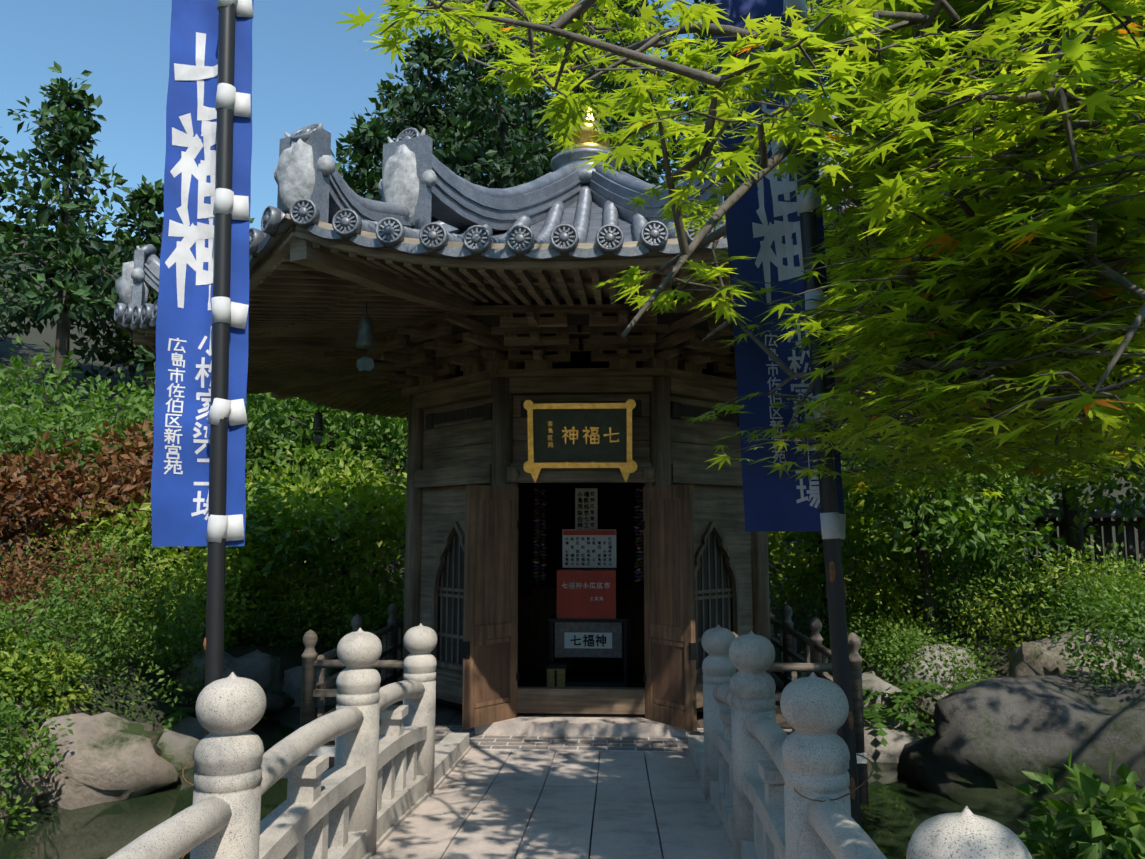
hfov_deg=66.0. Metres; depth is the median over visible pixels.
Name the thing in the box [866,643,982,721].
rock
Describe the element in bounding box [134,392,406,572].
shrub
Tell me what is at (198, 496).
nobori
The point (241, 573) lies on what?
shrub
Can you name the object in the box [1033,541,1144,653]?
shrub
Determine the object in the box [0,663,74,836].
shrub
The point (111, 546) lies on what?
shrub
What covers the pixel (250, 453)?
shrub
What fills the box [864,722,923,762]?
rock
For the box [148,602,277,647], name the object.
shrub
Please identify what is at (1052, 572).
shrub
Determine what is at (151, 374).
broadleaf tree
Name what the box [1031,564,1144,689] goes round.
shrub
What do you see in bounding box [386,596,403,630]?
shrub
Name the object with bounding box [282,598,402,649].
shrub
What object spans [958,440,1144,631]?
tree
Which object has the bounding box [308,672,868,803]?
stone base
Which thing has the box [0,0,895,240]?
sky
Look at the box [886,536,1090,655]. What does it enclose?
shrub
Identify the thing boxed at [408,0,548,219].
broadleaf tree
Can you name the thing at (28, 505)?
shrub
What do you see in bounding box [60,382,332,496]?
shrub
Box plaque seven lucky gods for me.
[507,399,654,482]
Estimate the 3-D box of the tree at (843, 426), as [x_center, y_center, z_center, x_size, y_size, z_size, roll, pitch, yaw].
[5.137,0.478,14.897,4.784,5.299,4.922,4,-8,-31]
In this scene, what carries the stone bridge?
on the garden ground
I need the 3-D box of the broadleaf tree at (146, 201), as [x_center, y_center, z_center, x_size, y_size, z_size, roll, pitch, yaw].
[-12.684,-4.230,26.244,5.483,7.020,4.672,0,-7,3]
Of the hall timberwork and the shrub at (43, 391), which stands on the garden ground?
the shrub at (43, 391)
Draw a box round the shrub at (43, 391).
[0,335,153,536]
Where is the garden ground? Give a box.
[0,221,1144,739]
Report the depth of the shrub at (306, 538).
12.49 m
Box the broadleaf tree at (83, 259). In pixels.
[0,61,156,411]
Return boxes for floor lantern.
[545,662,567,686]
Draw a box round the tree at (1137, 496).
[1004,332,1144,507]
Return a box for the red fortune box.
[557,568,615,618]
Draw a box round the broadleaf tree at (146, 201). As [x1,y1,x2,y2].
[43,174,163,398]
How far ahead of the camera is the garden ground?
13.53 m
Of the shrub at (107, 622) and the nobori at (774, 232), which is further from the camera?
the shrub at (107, 622)
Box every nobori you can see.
[151,0,262,858]
[712,0,873,827]
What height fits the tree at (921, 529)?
3.200 m
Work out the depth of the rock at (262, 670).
10.38 m
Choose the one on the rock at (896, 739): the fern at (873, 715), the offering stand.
the fern at (873, 715)
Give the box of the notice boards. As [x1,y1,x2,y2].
[562,488,615,567]
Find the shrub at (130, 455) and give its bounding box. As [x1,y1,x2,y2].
[0,419,264,586]
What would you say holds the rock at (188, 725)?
on the garden ground
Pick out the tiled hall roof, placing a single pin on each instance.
(565, 207)
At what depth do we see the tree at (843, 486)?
15.05 m
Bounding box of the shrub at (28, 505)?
[0,430,151,611]
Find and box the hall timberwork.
[129,203,964,730]
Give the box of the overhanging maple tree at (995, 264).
[331,0,1144,504]
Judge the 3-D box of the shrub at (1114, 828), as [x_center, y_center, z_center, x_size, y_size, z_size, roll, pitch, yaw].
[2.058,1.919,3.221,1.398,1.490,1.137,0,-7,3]
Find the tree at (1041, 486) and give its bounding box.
[839,404,1138,626]
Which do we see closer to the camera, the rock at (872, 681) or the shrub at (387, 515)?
the rock at (872, 681)
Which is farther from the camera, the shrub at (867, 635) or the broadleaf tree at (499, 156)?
the broadleaf tree at (499, 156)
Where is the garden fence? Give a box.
[887,499,1144,626]
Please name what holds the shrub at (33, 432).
on the garden ground
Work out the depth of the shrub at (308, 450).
14.17 m
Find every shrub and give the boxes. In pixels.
[0,335,153,536]
[0,388,149,547]
[0,419,264,586]
[0,430,151,611]
[0,510,206,651]
[0,530,168,654]
[0,593,90,721]
[0,630,95,722]
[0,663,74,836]
[11,557,239,726]
[28,489,296,612]
[53,547,259,663]
[60,382,332,496]
[71,615,205,674]
[117,456,383,610]
[133,554,305,619]
[134,392,406,572]
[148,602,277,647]
[153,554,351,633]
[227,444,406,612]
[232,562,403,646]
[246,392,407,604]
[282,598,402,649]
[303,574,403,636]
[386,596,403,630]
[769,549,948,646]
[804,600,930,678]
[843,546,1009,644]
[864,612,1003,723]
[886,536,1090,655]
[947,537,1144,658]
[1013,748,1144,858]
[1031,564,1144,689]
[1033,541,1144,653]
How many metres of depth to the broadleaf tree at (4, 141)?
26.13 m
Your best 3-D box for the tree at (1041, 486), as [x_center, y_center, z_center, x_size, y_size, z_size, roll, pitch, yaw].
[6.191,0.284,13.491,4.815,6.003,5.304,6,-9,-41]
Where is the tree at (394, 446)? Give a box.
[302,411,407,517]
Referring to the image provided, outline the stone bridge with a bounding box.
[107,623,1031,858]
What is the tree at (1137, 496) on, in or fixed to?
on the garden ground
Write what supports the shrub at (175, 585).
on the garden ground
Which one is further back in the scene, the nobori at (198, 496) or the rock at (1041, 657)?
the rock at (1041, 657)
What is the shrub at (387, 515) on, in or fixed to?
on the garden ground
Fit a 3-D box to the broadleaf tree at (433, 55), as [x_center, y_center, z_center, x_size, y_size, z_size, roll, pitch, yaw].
[-3.767,-5.697,24.695,6.704,12.869,6.734,0,-7,3]
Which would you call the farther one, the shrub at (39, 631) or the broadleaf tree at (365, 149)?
the broadleaf tree at (365, 149)
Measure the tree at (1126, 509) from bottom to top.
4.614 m
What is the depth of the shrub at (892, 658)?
10.24 m
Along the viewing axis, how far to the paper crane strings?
8.46 m
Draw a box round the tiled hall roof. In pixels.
[114,108,893,400]
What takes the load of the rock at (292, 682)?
on the garden ground
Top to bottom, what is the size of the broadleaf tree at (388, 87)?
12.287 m
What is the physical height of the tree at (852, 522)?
2.971 m
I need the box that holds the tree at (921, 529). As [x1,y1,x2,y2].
[783,438,1065,645]
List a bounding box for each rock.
[0,737,53,817]
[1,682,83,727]
[34,712,181,809]
[157,730,199,770]
[161,701,267,730]
[164,715,203,739]
[176,649,294,719]
[282,666,336,706]
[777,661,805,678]
[862,671,919,731]
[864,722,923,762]
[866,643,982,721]
[1008,628,1144,679]
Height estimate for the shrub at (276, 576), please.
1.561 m
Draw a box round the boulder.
[897,671,1144,815]
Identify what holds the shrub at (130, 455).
on the garden ground
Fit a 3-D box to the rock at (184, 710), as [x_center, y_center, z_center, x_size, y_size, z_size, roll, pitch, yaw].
[-3.953,3.089,9.635,1.236,0.219,1.530,0,-7,3]
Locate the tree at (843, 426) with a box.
[837,411,983,598]
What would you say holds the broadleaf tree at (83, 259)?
on the garden ground
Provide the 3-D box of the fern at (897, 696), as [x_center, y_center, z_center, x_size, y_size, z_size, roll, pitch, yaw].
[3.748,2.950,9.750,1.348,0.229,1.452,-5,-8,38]
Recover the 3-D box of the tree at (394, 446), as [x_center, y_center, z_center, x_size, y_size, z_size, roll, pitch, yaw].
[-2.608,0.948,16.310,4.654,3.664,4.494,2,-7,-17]
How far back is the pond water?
6.86 m
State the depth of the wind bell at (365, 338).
6.04 m
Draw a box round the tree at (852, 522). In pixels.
[768,481,914,647]
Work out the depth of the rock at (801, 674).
10.76 m
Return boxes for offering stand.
[548,614,628,686]
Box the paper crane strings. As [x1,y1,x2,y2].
[532,483,643,581]
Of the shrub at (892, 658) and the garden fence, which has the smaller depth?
the shrub at (892, 658)
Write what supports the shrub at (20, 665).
on the garden ground
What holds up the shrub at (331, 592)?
on the garden ground
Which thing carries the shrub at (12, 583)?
on the garden ground
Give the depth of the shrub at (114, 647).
9.71 m
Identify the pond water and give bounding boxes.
[0,705,1071,858]
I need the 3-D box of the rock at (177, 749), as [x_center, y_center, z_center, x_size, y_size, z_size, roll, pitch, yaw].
[-3.988,3.108,8.348,0.973,0.486,0.721,0,-7,3]
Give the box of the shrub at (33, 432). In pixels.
[0,388,149,547]
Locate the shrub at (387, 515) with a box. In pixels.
[227,444,406,612]
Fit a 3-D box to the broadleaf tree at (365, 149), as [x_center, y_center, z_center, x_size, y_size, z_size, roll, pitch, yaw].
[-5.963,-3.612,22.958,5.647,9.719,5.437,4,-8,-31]
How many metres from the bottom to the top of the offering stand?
0.814 m
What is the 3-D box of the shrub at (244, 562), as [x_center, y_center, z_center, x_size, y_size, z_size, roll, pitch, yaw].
[-5.618,1.951,12.629,3.361,2.402,3.474,0,-7,3]
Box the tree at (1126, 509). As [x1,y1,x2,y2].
[1027,337,1144,530]
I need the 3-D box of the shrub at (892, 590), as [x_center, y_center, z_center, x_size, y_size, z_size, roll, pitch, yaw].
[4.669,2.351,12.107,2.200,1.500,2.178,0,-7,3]
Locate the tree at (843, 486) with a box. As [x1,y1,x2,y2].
[792,414,890,578]
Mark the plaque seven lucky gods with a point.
(579, 442)
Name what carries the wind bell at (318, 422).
attached to the hall timberwork
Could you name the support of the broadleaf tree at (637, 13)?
on the garden ground
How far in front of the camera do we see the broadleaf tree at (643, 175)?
24.84 m
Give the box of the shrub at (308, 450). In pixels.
[246,392,407,604]
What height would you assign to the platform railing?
0.880 m
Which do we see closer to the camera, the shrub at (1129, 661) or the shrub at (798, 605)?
the shrub at (1129, 661)
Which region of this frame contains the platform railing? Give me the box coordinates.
[300,598,864,752]
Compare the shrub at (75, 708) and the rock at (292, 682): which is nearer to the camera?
the shrub at (75, 708)
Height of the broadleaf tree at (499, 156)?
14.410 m
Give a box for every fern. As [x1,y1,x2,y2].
[862,679,951,716]
[863,703,933,746]
[878,680,982,708]
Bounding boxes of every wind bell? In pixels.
[312,403,323,443]
[356,301,374,371]
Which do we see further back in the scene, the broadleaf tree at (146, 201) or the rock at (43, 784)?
the broadleaf tree at (146, 201)
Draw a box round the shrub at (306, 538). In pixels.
[117,456,383,610]
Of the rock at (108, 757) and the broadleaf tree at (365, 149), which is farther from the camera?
the broadleaf tree at (365, 149)
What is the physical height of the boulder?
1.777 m
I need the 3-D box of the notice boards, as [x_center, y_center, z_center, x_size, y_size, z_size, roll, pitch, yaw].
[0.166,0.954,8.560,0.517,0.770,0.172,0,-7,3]
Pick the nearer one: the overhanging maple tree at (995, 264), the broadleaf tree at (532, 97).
the overhanging maple tree at (995, 264)
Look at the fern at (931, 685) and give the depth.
9.26 m
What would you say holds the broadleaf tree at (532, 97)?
on the garden ground
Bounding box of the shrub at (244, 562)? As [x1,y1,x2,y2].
[28,489,296,612]

